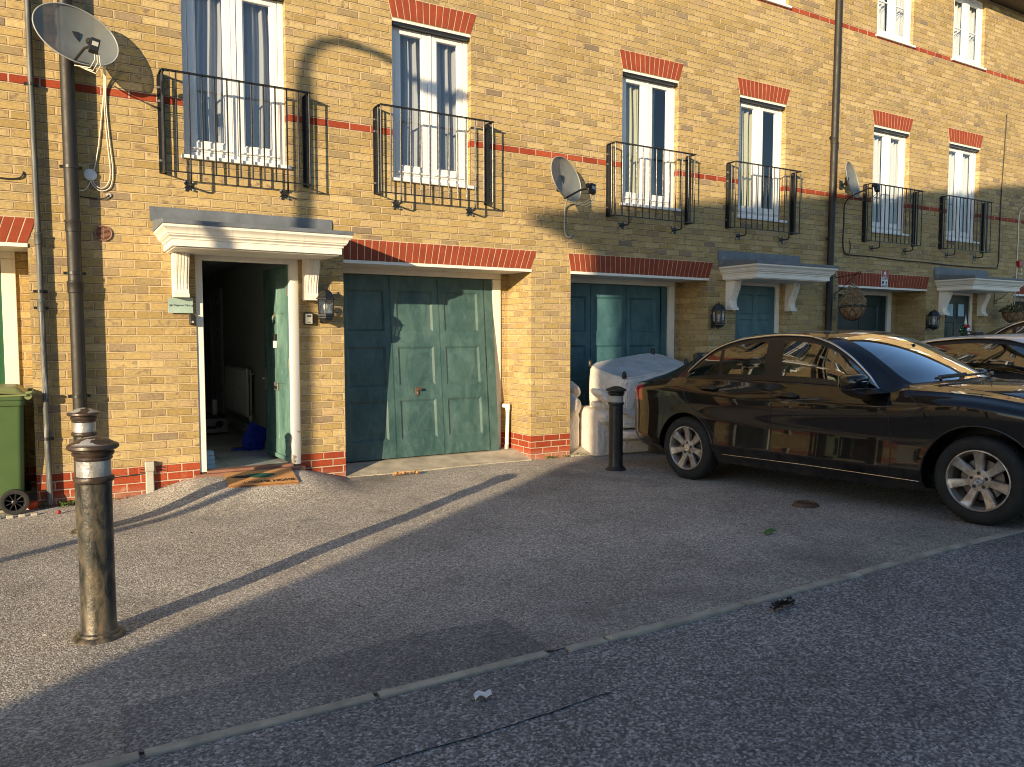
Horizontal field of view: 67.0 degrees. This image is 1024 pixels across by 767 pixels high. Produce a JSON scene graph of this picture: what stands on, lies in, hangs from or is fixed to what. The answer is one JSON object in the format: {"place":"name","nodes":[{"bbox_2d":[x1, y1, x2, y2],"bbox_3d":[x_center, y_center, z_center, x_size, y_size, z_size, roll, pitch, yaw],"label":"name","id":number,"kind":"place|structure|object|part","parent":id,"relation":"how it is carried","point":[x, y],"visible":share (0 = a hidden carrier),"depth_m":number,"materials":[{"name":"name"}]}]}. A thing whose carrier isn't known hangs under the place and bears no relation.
{"place":"outdoors","nodes":[
{"label":"outdoors","id":0,"kind":"place"},
{"bbox_2d":[212,399,217,414],"bbox_3d":[-3.974,0.314,10.345,0.068,0.199,0.068,-2,4,-31],"label":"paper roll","id":1,"kind":"object","parent":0,"point":[214,406],"visible":1,"depth_m":10.32,"materials":[{"name":"grey paper"}]},
{"bbox_2d":[206,413,227,434],"bbox_3d":[-4.028,0.544,10.349,0.387,0.260,0.286,-2,4,-31],"label":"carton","id":2,"kind":"object","parent":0,"point":[217,424],"visible":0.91,"depth_m":10.26,"materials":[{"name":"grey cardboard"}]},
{"bbox_2d":[0,451,1023,766],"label":"driveway","id":3,"kind":"structure","parent":0,"point":[246,581],"depth_m":5.03,"materials":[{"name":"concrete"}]},
{"bbox_2d":[0,384,34,514],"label":"wheelie bin","id":4,"kind":"object","parent":3,"relation":"on","point":[15,485],"visible":1,"depth_m":6.45,"materials":[{"name":"green plastic"}]},
{"bbox_2d":[0,512,37,518],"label":"drain channel","id":5,"kind":"object","parent":3,"relation":"on","point":[20,515],"visible":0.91,"depth_m":6.37,"materials":[{"name":"concrete"}]},
{"bbox_2d":[0,0,65,512],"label":"terraced house","id":6,"kind":"structure","parent":3,"relation":"on","point":[20,360],"depth_m":6.60,"materials":[{"name":"yellow brick"}]},
{"bbox_2d":[0,263,4,383],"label":"garage door","id":7,"kind":"structure","parent":6,"relation":"in","point":[2,363],"depth_m":6.96,"materials":[{"name":"green paint"}]},
{"bbox_2d":[0,171,23,178],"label":"black lead","id":8,"kind":"object","parent":6,"relation":"attached to","point":[13,178],"visible":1,"depth_m":6.46,"materials":[{"name":"black plastic"}]},
{"bbox_2d":[24,0,54,504],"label":"grey pipe","id":9,"kind":"object","parent":6,"relation":"attached to","point":[41,308],"visible":1,"depth_m":6.54,"materials":[{"name":"black plastic"}]},
{"bbox_2d":[28,500,38,508],"bbox_3d":[-4.116,1.042,6.647,0.100,0.070,0.095,-2,4,-31],"label":"plastic scrap","id":10,"kind":"object","parent":3,"relation":"on","point":[33,504],"visible":0.82,"depth_m":6.62,"materials":[{"name":"red plastic"}]},
{"bbox_2d":[66,408,100,534],"bbox_3d":[-3.230,0.668,5.869,0.236,0.973,0.236,-1,4,-15],"label":"bollard","id":11,"kind":"object","parent":3,"relation":"on","point":[83,420],"visible":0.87,"depth_m":5.79,"materials":[{"name":"metal"}]},
{"bbox_2d":[66,436,125,644],"bbox_3d":[-2.044,0.768,3.805,0.236,1.021,0.236,-2,4,-31],"label":"bollard","id":12,"kind":"object","parent":3,"relation":"on","point":[93,478],"visible":0.99,"depth_m":3.75,"materials":[{"name":"metal"}]},
{"bbox_2d":[145,461,154,493],"bbox_3d":[-3.320,0.886,7.098,0.075,0.345,0.048,-2,4,-31],"label":"cable cover","id":13,"kind":"object","parent":3,"relation":"on","point":[149,470],"visible":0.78,"depth_m":7.08,"materials":[{"name":"grey plastic"}]},
{"bbox_2d":[224,468,298,487],"bbox_3d":[-2.389,0.901,7.374,0.630,0.089,0.410,-2,4,-26],"label":"doormat","id":14,"kind":"object","parent":3,"relation":"on","point":[261,478],"visible":1,"depth_m":7.33,"materials":[{"name":"brown wicker"}]},
{"bbox_2d":[47,0,551,504],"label":"terraced house","id":15,"kind":"structure","parent":3,"relation":"on","point":[427,348],"depth_m":7.95,"materials":[{"name":"yellow brick"}]},
{"bbox_2d":[57,0,90,409],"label":"drainpipe","id":16,"kind":"object","parent":15,"relation":"attached to","point":[74,272],"visible":0.93,"depth_m":6.60,"materials":[{"name":"grey plastic"}]},
{"bbox_2d":[32,2,118,73],"bbox_3d":[-3.572,-2.843,6.440,0.518,0.598,0.542,0,4,1],"label":"satellite dish","id":17,"kind":"object","parent":15,"relation":"attached to","point":[74,34],"visible":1,"depth_m":6.42,"materials":[{"name":"grey metal"}]},
{"bbox_2d":[83,169,96,180],"bbox_3d":[-3.674,-1.819,6.743,0.104,0.101,0.018,-2,4,-31],"label":"mastic patch","id":18,"kind":"object","parent":15,"relation":"attached to","point":[88,174],"visible":1,"depth_m":6.74,"materials":[{"name":"grey plastic"}]},
{"bbox_2d":[80,195,108,198],"bbox_3d":[-3.647,-1.637,6.765,0.229,0.048,0.016,-2,4,-29],"label":"black cable","id":19,"kind":"object","parent":15,"relation":"attached to","point":[94,198],"visible":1,"depth_m":6.76,"materials":[{"name":"black plastic"}]},
{"bbox_2d":[79,66,112,191],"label":"dish cables","id":20,"kind":"object","parent":15,"relation":"attached to","point":[104,85],"visible":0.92,"depth_m":6.76,"materials":[{"name":"white plastic"}]},
{"bbox_2d":[95,225,111,240],"bbox_3d":[-3.601,-1.325,6.820,0.136,0.136,0.013,-2,4,-31],"label":"round vent","id":21,"kind":"object","parent":15,"relation":"attached to","point":[103,232],"visible":1,"depth_m":6.82,"materials":[{"name":"brown plastic"}]},
{"bbox_2d":[138,467,145,473],"bbox_3d":[-3.367,0.794,7.098,0.110,0.065,0.008,-2,4,-31],"label":"airbrick","id":22,"kind":"object","parent":15,"relation":"attached to","point":[141,470],"visible":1,"depth_m":7.08,"materials":[{"name":"brick"}]},
{"bbox_2d":[157,465,166,472],"bbox_3d":[-3.242,0.789,7.172,0.080,0.065,0.008,-2,4,-31],"label":"airbrick","id":23,"kind":"object","parent":15,"relation":"attached to","point":[161,468],"visible":1,"depth_m":7.17,"materials":[{"name":"brick"}]},
{"bbox_2d":[168,298,192,312],"bbox_3d":[-3.067,-0.721,7.160,0.214,0.139,0.040,-2,4,-31],"label":"house sign","id":24,"kind":"object","parent":15,"relation":"attached to","point":[180,305],"visible":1,"depth_m":7.15,"materials":[{"name":"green plastic"}]},
{"bbox_2d":[189,315,195,324],"bbox_3d":[-2.978,-0.594,7.211,0.050,0.095,0.057,-2,4,-31],"label":"door camera","id":25,"kind":"object","parent":15,"relation":"attached to","point":[192,320],"depth_m":7.19,"materials":[{"name":"black plastic"}]},
{"bbox_2d":[207,464,214,467],"bbox_3d":[-3.031,0.818,7.721,0.115,0.038,0.120,-2,4,-31],"label":"blue packet","id":26,"kind":"object","parent":15,"relation":"on","point":[210,465],"visible":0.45,"depth_m":7.68},
{"bbox_2d":[207,459,214,463],"bbox_3d":[-3.031,0.776,7.719,0.108,0.038,0.120,-2,4,-31],"label":"blue packet","id":27,"kind":"object","parent":26,"relation":"on","point":[211,461],"visible":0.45,"depth_m":7.68},
{"bbox_2d":[207,455,213,459],"bbox_3d":[-3.030,0.734,7.717,0.101,0.038,0.120,-2,4,-31],"label":"blue packet","id":28,"kind":"object","parent":27,"relation":"on","point":[211,457],"visible":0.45,"depth_m":7.67},
{"bbox_2d":[207,450,213,455],"bbox_3d":[-3.030,0.692,7.714,0.094,0.038,0.120,-2,4,-31],"label":"blue packet","id":29,"kind":"object","parent":28,"relation":"on","point":[210,452],"visible":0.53,"depth_m":7.67},
{"bbox_2d":[209,288,224,412],"bbox_3d":[-4.619,-0.454,12.121,0.029,2.028,0.930,-2,4,-31],"label":"inner door","id":30,"kind":"structure","parent":15,"relation":"in","point":[215,296],"depth_m":12.05,"materials":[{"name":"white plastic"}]},
{"bbox_2d":[157,68,311,199],"bbox_3d":[-2.571,-2.302,7.281,1.370,1.032,0.169,-2,4,-31],"label":"balcony railing","id":31,"kind":"object","parent":15,"relation":"attached to","point":[306,141],"visible":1,"depth_m":7.19,"materials":[{"name":"black metal"}]},
{"bbox_2d":[181,0,291,169],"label":"window","id":32,"kind":"structure","parent":15,"relation":"in","point":[242,40],"depth_m":7.41,"materials":[{"name":"white plastic"}]},
{"bbox_2d":[225,365,253,421],"bbox_3d":[-3.696,0.214,10.516,0.120,0.880,1.441,-2,4,-31],"label":"radiator","id":33,"kind":"object","parent":15,"relation":"on","point":[238,387],"visible":0.98,"depth_m":10.27,"materials":[{"name":"white metal"}]},
{"bbox_2d":[231,422,265,450],"bbox_3d":[-2.984,0.610,8.854,0.456,0.357,0.070,-2,4,-35],"label":"blue bag","id":34,"kind":"object","parent":15,"relation":"on","point":[254,436],"visible":0.88,"depth_m":8.88,"materials":[{"name":"blue plastic"}]},
{"bbox_2d":[260,265,290,461],"bbox_3d":[-2.490,-0.212,8.150,0.108,1.995,0.824,-2,4,-34],"label":"front door","id":35,"kind":"structure","parent":15,"relation":"in","point":[275,280],"depth_m":8.12,"materials":[{"name":"wood"}]},
{"bbox_2d":[303,313,313,324],"bbox_3d":[-2.042,-0.649,7.765,0.100,0.123,0.056,-2,4,-31],"label":"key safe","id":36,"kind":"object","parent":15,"relation":"attached to","point":[308,319],"visible":1,"depth_m":7.74,"materials":[{"name":"black plastic"}]},
{"bbox_2d":[316,287,334,323],"bbox_3d":[-1.867,-0.784,7.761,0.218,0.372,0.195,1,4,20],"label":"wall lantern","id":37,"kind":"object","parent":15,"relation":"attached to","point":[324,316],"depth_m":7.71,"materials":[{"name":"black paint"}]},
{"bbox_2d":[343,274,498,461],"bbox_3d":[-1.055,-0.189,8.985,1.958,2.095,0.231,-2,4,-31],"label":"garage door","id":38,"kind":"structure","parent":15,"relation":"in","point":[419,352],"depth_m":8.95,"materials":[{"name":"teal paint"}]},
{"bbox_2d":[373,103,493,215],"bbox_3d":[-0.811,-2.368,8.324,1.370,1.032,0.169,-2,4,-31],"label":"balcony railing","id":39,"kind":"object","parent":15,"relation":"attached to","point":[486,165],"visible":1,"depth_m":8.21,"materials":[{"name":"black metal"}]},
{"bbox_2d":[392,17,474,189],"bbox_3d":[-0.902,-3.000,8.443,0.995,1.685,0.264,-2,4,-31],"label":"window","id":40,"kind":"structure","parent":15,"relation":"in","point":[430,63],"depth_m":8.45,"materials":[{"name":"white plastic"}]},
{"bbox_2d":[502,403,509,448],"bbox_3d":[-0.072,0.556,9.576,0.099,0.616,0.073,2,4,33],"label":"overflow pipe","id":41,"kind":"object","parent":15,"relation":"attached to","point":[506,407],"visible":0.81,"depth_m":9.55,"materials":[{"name":"white plastic"}]},
{"bbox_2d":[39,452,583,508],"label":"weeds","id":42,"kind":"object","parent":3,"relation":"on","point":[62,503],"visible":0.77,"depth_m":6.77,"materials":[{"name":"green plant"}]},
{"bbox_2d":[121,618,550,753],"bbox_3d":[-0.722,1.278,3.424,1.808,0.006,0.527,-2,4,-31],"label":"driveway patch","id":43,"kind":"object","parent":3,"relation":"on","point":[408,659],"visible":1,"depth_m":3.33,"materials":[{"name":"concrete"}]},
{"bbox_2d":[393,470,419,475],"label":"dry leaves","id":44,"kind":"object","parent":3,"relation":"on","point":[403,472],"visible":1,"depth_m":8.20,"materials":[{"name":"plant"}]},
{"bbox_2d":[75,528,1023,766],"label":"kerb edging","id":45,"kind":"object","parent":3,"relation":"on","point":[124,759],"visible":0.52,"depth_m":3.46,"materials":[{"name":"concrete"}]},
{"bbox_2d":[570,381,580,449],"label":"folded cushions","id":46,"kind":"object","parent":3,"relation":"on","point":[575,402],"visible":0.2,"depth_m":9.76,"materials":[{"name":"beige fabric"}]},
{"bbox_2d":[578,401,647,455],"bbox_3d":[1.665,0.533,10.092,1.597,0.685,1.046,-1,4,-21],"label":"sofa","id":47,"kind":"object","parent":3,"relation":"on","point":[594,430],"visible":0.27,"depth_m":9.62,"materials":[{"name":"fabric"}]},
{"bbox_2d":[590,388,634,418],"bbox_3d":[1.549,0.272,9.640,1.168,0.440,0.257,-1,4,-10],"label":"leather flap","id":48,"kind":"object","parent":47,"relation":"on","point":[601,396],"visible":0.37,"depth_m":9.49,"materials":[{"name":"white leather"}]},
{"bbox_2d":[588,348,687,427],"bbox_3d":[1.688,0.029,10.096,1.390,0.961,0.714,-3,5,-38],"label":"upturned sofa","id":49,"kind":"object","parent":47,"relation":"on","point":[628,373],"visible":0.56,"depth_m":9.84,"materials":[{"name":"fabric"}]},
{"bbox_2d":[605,386,626,470],"bbox_3d":[1.153,0.502,8.595,0.236,0.950,0.236,2,4,35],"label":"bollard","id":50,"kind":"object","parent":3,"relation":"on","point":[615,451],"visible":0.98,"depth_m":8.53,"materials":[{"name":"black metal"}]},
{"bbox_2d":[550,0,838,457],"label":"terraced house","id":51,"kind":"structure","parent":3,"relation":"on","point":[716,86],"depth_m":10.41,"materials":[{"name":"yellow brick"}]},
{"bbox_2d":[563,199,572,237],"bbox_3d":[0.659,-1.994,9.255,0.098,0.492,0.225,1,4,15],"label":"white conduit","id":52,"kind":"object","parent":51,"relation":"attached to","point":[564,221],"visible":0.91,"depth_m":9.28,"materials":[{"name":"grey plastic"}]},
{"bbox_2d":[551,156,595,206],"bbox_3d":[0.726,-2.322,8.954,0.512,0.604,0.561,1,4,9],"label":"satellite dish","id":53,"kind":"object","parent":51,"relation":"attached to","point":[565,178],"visible":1,"depth_m":9.00,"materials":[{"name":"grey metal"}]},
{"bbox_2d":[570,283,666,404],"bbox_3d":[1.342,-0.282,10.515,1.958,2.100,0.044,-2,4,-31],"label":"garage door","id":54,"kind":"structure","parent":51,"relation":"in","point":[608,322],"depth_m":10.47,"materials":[{"name":"blue paint"}]},
{"bbox_2d":[620,69,680,211],"bbox_3d":[1.731,-3.098,10.004,1.000,1.685,0.264,-2,4,-31],"label":"window","id":55,"kind":"structure","parent":51,"relation":"in","point":[638,89],"depth_m":10.00,"materials":[{"name":"white plastic"}]},
{"bbox_2d":[606,141,696,233],"bbox_3d":[1.796,-2.464,9.869,1.370,1.032,0.169,-2,4,-31],"label":"balcony railing","id":56,"kind":"object","parent":51,"relation":"attached to","point":[688,158],"visible":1,"depth_m":9.76,"materials":[{"name":"black metal"}]},
{"bbox_2d":[710,302,726,328],"bbox_3d":[2.811,-0.927,10.535,0.218,0.372,0.195,1,4,20],"label":"wall lantern","id":57,"kind":"object","parent":51,"relation":"attached to","point":[718,324],"depth_m":10.49,"materials":[{"name":"black paint"}]},
{"bbox_2d":[735,286,774,339],"bbox_3d":[3.498,-0.404,11.218,0.820,1.995,0.076,-2,4,-31],"label":"front door","id":58,"kind":"structure","parent":51,"relation":"in","point":[755,314],"depth_m":11.17,"materials":[{"name":"blue paint"}]},
{"bbox_2d":[736,95,786,222],"bbox_3d":[3.502,-3.164,11.053,1.010,1.685,0.264,-2,4,-31],"label":"window","id":59,"kind":"structure","parent":51,"relation":"in","point":[751,109],"depth_m":11.05,"materials":[{"name":"white plastic"}]},
{"bbox_2d":[725,160,801,243],"bbox_3d":[3.568,-2.530,10.919,1.370,1.032,0.169,-2,4,-31],"label":"balcony railing","id":60,"kind":"object","parent":51,"relation":"attached to","point":[792,203],"visible":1,"depth_m":10.82,"materials":[{"name":"black metal"}]},
{"bbox_2d":[763,0,791,8],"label":"window","id":61,"kind":"structure","parent":51,"relation":"in","point":[782,3],"depth_m":10.97,"materials":[{"name":"white plastic"}]},
{"bbox_2d":[825,0,842,329],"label":"drainpipe","id":62,"kind":"object","parent":51,"relation":"attached to","point":[833,138],"visible":0.85,"depth_m":11.59,"materials":[{"name":"grey plastic"}]},
{"bbox_2d":[763,528,776,533],"bbox_3d":[1.846,1.059,5.574,0.151,0.026,0.035,-3,4,-35],"label":"fallen leaf","id":63,"kind":"object","parent":3,"relation":"on","point":[769,530],"visible":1,"depth_m":5.57,"materials":[{"name":"green plant"}]},
{"bbox_2d":[792,500,819,507],"bbox_3d":[2.468,1.017,6.496,0.230,0.040,0.230,-2,4,-31],"label":"stopcock cover","id":64,"kind":"object","parent":3,"relation":"on","point":[804,504],"visible":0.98,"depth_m":6.45,"materials":[{"name":"metal"}]},
{"bbox_2d":[634,330,1023,525],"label":"parked car","id":65,"kind":"object","parent":3,"relation":"on","point":[885,409],"visible":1,"depth_m":6.60,"materials":[{"name":"black paint"}]},
{"bbox_3d":[2.108,0.323,7.549,0.103,0.752,1.040,-2,2,-34],"label":"rear door","id":66,"kind":"part","parent":65,"relation":"part of","materials":[{"name":"black paint"}]},
{"bbox_3d":[2.439,-0.188,7.170,0.066,0.408,2.042,-2,4,-34],"label":"side window","id":67,"kind":"part","parent":65,"relation":"part of","materials":[{"name":"black glass"}]},
{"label":"front door","id":68,"kind":"part","parent":65,"relation":"part of","materials":[{"name":"black paint"}]},
{"bbox_2d":[832,0,1023,340],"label":"terraced house","id":69,"kind":"structure","parent":3,"relation":"on","point":[927,97],"depth_m":13.04,"materials":[{"name":"yellow brick"}]},
{"bbox_2d":[833,271,860,297],"bbox_3d":[5.045,-1.497,11.675,0.016,0.410,0.489,-2,4,-31],"label":"basket bracket","id":70,"kind":"object","parent":69,"relation":"attached to","point":[847,282],"visible":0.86,"depth_m":11.69,"materials":[{"name":"black metal"}]},
{"bbox_2d":[838,277,866,320],"bbox_3d":[5.097,-1.267,11.592,0.415,0.660,0.402,-2,4,-31],"label":"hanging basket","id":71,"kind":"object","parent":70,"relation":"hanging from","point":[852,313],"visible":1,"depth_m":11.51,"materials":[{"name":"wicker"}]},
{"bbox_2d":[839,162,879,201],"bbox_3d":[5.180,-3.009,11.592,0.497,0.617,0.540,0,4,7],"label":"satellite dish","id":72,"kind":"object","parent":69,"relation":"attached to","point":[851,182],"visible":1,"depth_m":11.66,"materials":[{"name":"grey metal"}]},
{"bbox_2d":[837,294,885,330],"bbox_3d":[5.671,-0.442,13.080,1.958,2.100,0.044,-2,4,-31],"label":"garage door","id":73,"kind":"structure","parent":69,"relation":"in","point":[873,319],"depth_m":13.30,"materials":[{"name":"green paint"}]},
{"bbox_2d":[881,270,887,286],"bbox_3d":[6.026,-1.700,12.518,0.170,0.260,0.014,-2,4,-31],"label":"alarm sign","id":74,"kind":"object","parent":69,"relation":"attached to","point":[884,278],"visible":1,"depth_m":12.51,"materials":[{"name":"white plastic"}]},
{"bbox_2d":[870,125,909,236],"bbox_3d":[6.067,-3.259,12.573,1.015,1.685,0.264,-2,4,-31],"label":"window","id":75,"kind":"structure","parent":69,"relation":"in","point":[893,140],"depth_m":12.61,"materials":[{"name":"white plastic"}]},
{"bbox_2d":[861,183,923,253],"bbox_3d":[6.132,-2.625,12.439,1.370,1.032,0.169,-2,4,-31],"label":"balcony railing","id":76,"kind":"object","parent":69,"relation":"attached to","point":[915,204],"visible":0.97,"depth_m":12.34,"materials":[{"name":"black metal"}]},
{"bbox_2d":[876,0,915,47],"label":"window","id":77,"kind":"structure","parent":69,"relation":"in","point":[898,25],"depth_m":12.42,"materials":[{"name":"white plastic"}]},
{"bbox_2d":[842,114,1006,268],"bbox_3d":[7.083,-3.423,12.985,4.564,2.809,0.131,-2,4,-31],"label":"looped cable","id":78,"kind":"object","parent":69,"relation":"attached to","point":[930,262],"visible":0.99,"depth_m":13.53,"materials":[{"name":"black plastic"}]},
{"bbox_2d":[926,309,940,330],"bbox_3d":[7.140,-1.081,13.101,0.218,0.372,0.195,1,4,20],"label":"wall lantern","id":79,"kind":"object","parent":69,"relation":"attached to","point":[934,325],"depth_m":13.07,"materials":[{"name":"black paint"}]},
{"bbox_2d":[944,295,968,337],"bbox_3d":[7.882,-0.567,13.824,0.820,1.995,0.064,-2,4,-31],"label":"front door","id":80,"kind":"structure","parent":69,"relation":"in","point":[958,306],"depth_m":13.78,"materials":[{"name":"green paint"}]},
{"bbox_2d":[945,142,979,243],"bbox_3d":[7.858,-3.325,13.634,1.030,1.685,0.263,-2,4,-31],"label":"window","id":81,"kind":"structure","parent":69,"relation":"in","point":[961,174],"depth_m":13.67,"materials":[{"name":"white plastic"}]},
{"bbox_2d":[938,195,992,260],"bbox_3d":[7.923,-2.691,13.500,1.370,1.032,0.169,-2,4,-31],"label":"balcony railing","id":82,"kind":"object","parent":69,"relation":"attached to","point":[983,238],"visible":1,"depth_m":13.39,"materials":[{"name":"black metal"}]},
{"bbox_2d":[951,0,985,70],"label":"window","id":83,"kind":"structure","parent":69,"relation":"in","point":[970,14],"depth_m":13.47,"materials":[{"name":"white plastic"}]},
{"bbox_2d":[959,317,971,335],"bbox_3d":[7.962,-0.406,13.616,0.375,1.630,0.363,0,4,6],"label":"bauble tree","id":84,"kind":"object","parent":3,"relation":"on","point":[964,329],"visible":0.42,"depth_m":13.56,"materials":[{"name":"multicoloured plant"}]},
{"bbox_2d":[922,333,1023,380],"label":"parked car","id":85,"kind":"object","parent":3,"relation":"on","point":[1001,356],"visible":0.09,"depth_m":8.09,"materials":[{"name":"silver metal"}]},
{"bbox_3d":[4.863,-0.233,8.267,0.066,0.391,2.164,-2,4,-34],"label":"side window","id":86,"kind":"part","parent":85,"relation":"part of","materials":[{"name":"black glass"}]},
{"bbox_2d":[970,319,1023,334],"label":"parked car","id":87,"kind":"object","parent":3,"relation":"on","point":[1016,327],"visible":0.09,"depth_m":10.56,"materials":[{"name":"grey paint"}]},
{"bbox_3d":[7.189,-0.576,9.922,0.068,0.480,2.247,-2,4,-34],"label":"side window","id":88,"kind":"part","parent":87,"relation":"part of","materials":[{"name":"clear glass"}]},
{"bbox_2d":[1006,10,1023,324],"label":"terraced house","id":89,"kind":"structure","parent":3,"relation":"on","point":[1017,193],"depth_m":14.41,"materials":[{"name":"yellow brick"}]},
{"bbox_2d":[1014,207,1023,304],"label":"white cable","id":90,"kind":"object","parent":89,"relation":"attached to","point":[1017,249],"visible":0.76,"depth_m":14.52,"materials":[{"name":"white plastic"}]},
{"bbox_2d":[1016,260,1023,266],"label":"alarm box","id":91,"kind":"object","parent":89,"relation":"attached to","point":[1019,263],"visible":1,"depth_m":14.52,"materials":[{"name":"red plastic"}]},
{"bbox_2d":[118,532,1023,766],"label":"road","id":92,"kind":"structure","parent":0,"point":[918,663],"depth_m":3.27,"materials":[{"name":"grey asphalt"}]},
{"bbox_2d":[135,656,610,766],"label":"road patch","id":93,"kind":"object","parent":92,"relation":"on","point":[374,735],"visible":1,"depth_m":2.96,"materials":[{"name":"grey asphalt"}]},
{"bbox_2d":[472,689,492,699],"bbox_3d":[-0.119,1.274,3.172,0.080,0.016,0.051,-1,4,-16],"label":"paper scrap","id":94,"kind":"object","parent":93,"relation":"on","point":[478,693],"visible":1,"depth_m":3.17,"materials":[{"name":"white paper"}]},
{"bbox_2d":[769,596,796,609],"bbox_3d":[1.453,1.178,4.152,0.190,0.044,0.072,-2,4,-31],"label":"dead twig","id":95,"kind":"object","parent":92,"relation":"on","point":[780,604],"visible":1,"depth_m":4.16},
{"bbox_3d":[8.987,-1.643,14.012,0.016,0.410,0.489,-2,4,-31],"label":"basket bracket","id":96,"kind":"object","parent":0,"visible":0},
{"bbox_2d":[998,292,1023,322],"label":"hanging basket","id":97,"kind":"object","parent":96,"relation":"hanging from","point":[1010,314],"visible":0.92,"depth_m":13.84,"materials":[{"name":"wicker"}]}
]}

